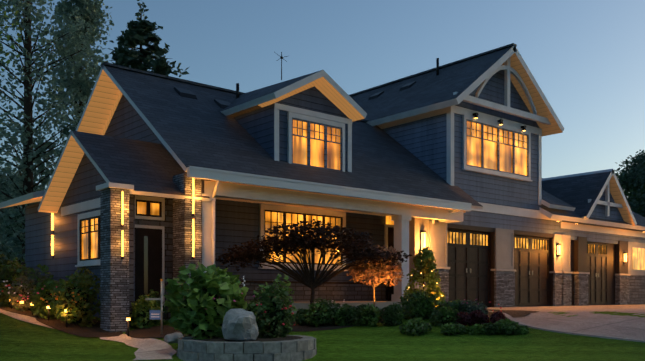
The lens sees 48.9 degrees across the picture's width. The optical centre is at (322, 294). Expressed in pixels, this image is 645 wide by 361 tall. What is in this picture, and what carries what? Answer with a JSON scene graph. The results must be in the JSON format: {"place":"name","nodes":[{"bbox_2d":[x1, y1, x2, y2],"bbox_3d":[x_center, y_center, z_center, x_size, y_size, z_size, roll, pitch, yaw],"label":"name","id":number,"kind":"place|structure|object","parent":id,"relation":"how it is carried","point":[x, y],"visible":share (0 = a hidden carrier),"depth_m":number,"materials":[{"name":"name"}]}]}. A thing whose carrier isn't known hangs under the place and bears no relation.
{"place":"outdoors","nodes":[
{"label":"outdoors","id":0,"kind":"place"},
{"bbox_2d":[0,304,644,360],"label":"lawn","id":1,"kind":"structure","parent":0,"point":[20,340],"depth_m":10.98,"materials":[{"name":"green plant"}]},
{"bbox_2d":[0,4,22,75],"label":"tree","id":2,"kind":"object","parent":1,"relation":"on","point":[19,40],"visible":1,"depth_m":12.49,"materials":[{"name":"green plant"}]},
{"bbox_2d":[0,158,36,267],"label":"tree","id":3,"kind":"object","parent":1,"relation":"on","point":[2,188],"visible":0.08,"depth_m":43.63,"materials":[{"name":"green plant"}]},
{"bbox_2d":[0,189,45,266],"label":"tree","id":4,"kind":"object","parent":1,"relation":"on","point":[5,249],"visible":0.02,"depth_m":43.51,"materials":[{"name":"green plant"}]},
{"bbox_2d":[0,0,108,266],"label":"tall tree","id":5,"kind":"object","parent":1,"relation":"on","point":[27,131],"visible":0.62,"depth_m":26.83,"materials":[{"name":"green plant"}]},
{"bbox_2d":[13,0,113,202],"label":"poplar tree","id":6,"kind":"object","parent":1,"relation":"on","point":[91,11],"visible":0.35,"depth_m":29.41,"materials":[{"name":"green plant"}]},
{"bbox_2d":[0,309,175,359],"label":"flagstone path","id":7,"kind":"structure","parent":1,"relation":"on","point":[151,349],"depth_m":11.16,"materials":[{"name":"stone"}]},
{"bbox_2d":[0,0,188,270],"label":"spruce tree","id":8,"kind":"object","parent":1,"relation":"on","point":[139,31],"visible":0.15,"depth_m":24.54,"materials":[{"name":"green plant"}]},
{"bbox_2d":[145,279,162,333],"bbox_3d":[-2.861,0.267,12.046,0.301,1.060,0.051,0,0,2],"label":"sign post","id":9,"kind":"object","parent":1,"relation":"on","point":[156,314],"visible":0.88,"depth_m":12.04,"materials":[{"name":"silver metal"}]},
{"bbox_2d":[164,332,182,342],"bbox_3d":[-2.369,0.693,11.412,0.349,0.175,0.285,0,0,-27],"label":"boulder","id":10,"kind":"object","parent":1,"relation":"on","point":[172,337],"visible":0.69,"depth_m":11.31,"materials":[{"name":"grey stone"}]},
{"bbox_2d":[176,335,316,360],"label":"planter ring","id":11,"kind":"object","parent":1,"relation":"on","point":[295,347],"visible":0.9,"depth_m":9.58,"materials":[{"name":"grey stone"}]},
{"bbox_2d":[222,309,258,340],"bbox_3d":[-1.151,0.413,9.802,0.447,0.432,0.551,0,0,-36],"label":"boulder","id":12,"kind":"object","parent":11,"relation":"on","point":[239,324],"visible":1,"depth_m":9.63,"materials":[{"name":"grey stone"}]},
{"bbox_2d":[0,254,528,341],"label":"garden shrubs","id":13,"kind":"object","parent":1,"relation":"on","point":[212,295],"visible":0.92,"depth_m":12.42,"materials":[{"name":"green plant"}]},
{"bbox_2d":[0,304,539,338],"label":"beds","id":14,"kind":"object","parent":1,"relation":"on","point":[95,330],"visible":0.19,"depth_m":12.53,"materials":[{"name":"brown soil"}]},
{"bbox_2d":[11,300,130,335],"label":"path lights","id":15,"kind":"object","parent":14,"relation":"on","point":[127,318],"visible":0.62,"depth_m":12.33,"materials":[{"name":"black metal"}]},
{"bbox_2d":[345,245,403,305],"bbox_3d":[1.099,-0.300,14.951,1.227,1.514,1.179,0,0,-40],"label":"lit tree","id":16,"kind":"object","parent":14,"relation":"on","point":[365,272],"visible":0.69,"depth_m":14.76,"materials":[{"name":"orange plant"}]},
{"bbox_2d":[402,247,445,306],"bbox_3d":[2.162,-0.316,15.172,0.945,1.414,0.890,0,0,19],"label":"shrub with lights","id":17,"kind":"object","parent":14,"relation":"on","point":[424,263],"visible":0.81,"depth_m":15.04,"materials":[{"name":"green plant"}]},
{"bbox_2d":[215,219,411,310],"bbox_3d":[-0.268,-0.535,14.591,4.026,2.044,2.214,0,0,-2],"label":"japanese maple","id":18,"kind":"object","parent":1,"relation":"on","point":[294,241],"visible":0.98,"depth_m":14.30,"materials":[{"name":"red plant"}]},
{"bbox_2d":[0,43,644,331],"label":"house","id":19,"kind":"structure","parent":1,"relation":"on","point":[443,163],"depth_m":16.98,"materials":[{"name":"grey wood"}]},
{"bbox_2d":[51,178,193,259],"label":"wall washers","id":20,"kind":"object","parent":19,"relation":"attached to","point":[52,236],"depth_m":13.18,"materials":[{"name":"yellow glass"}]},
{"bbox_2d":[614,150,644,212],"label":"tree","id":21,"kind":"object","parent":1,"relation":"on","point":[627,182],"visible":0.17,"depth_m":38.83,"materials":[{"name":"green plant"}]},
{"bbox_2d":[628,156,644,216],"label":"tree","id":22,"kind":"object","parent":1,"relation":"on","point":[638,195],"visible":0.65,"depth_m":35.82,"materials":[{"name":"green plant"}]},
{"bbox_2d":[0,0,644,255],"label":"sky","id":23,"kind":"structure","parent":0,"point":[586,57],"materials":[{"name":"blue"}]},
{"bbox_2d":[487,304,644,339],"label":"driveway","id":24,"kind":"structure","parent":0,"point":[585,321],"depth_m":13.68,"materials":[{"name":"grey concrete"}]},
{"bbox_2d":[488,311,644,342],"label":"driveway kerb","id":25,"kind":"structure","parent":24,"relation":"on","point":[557,331],"depth_m":12.10,"materials":[{"name":"concrete"}]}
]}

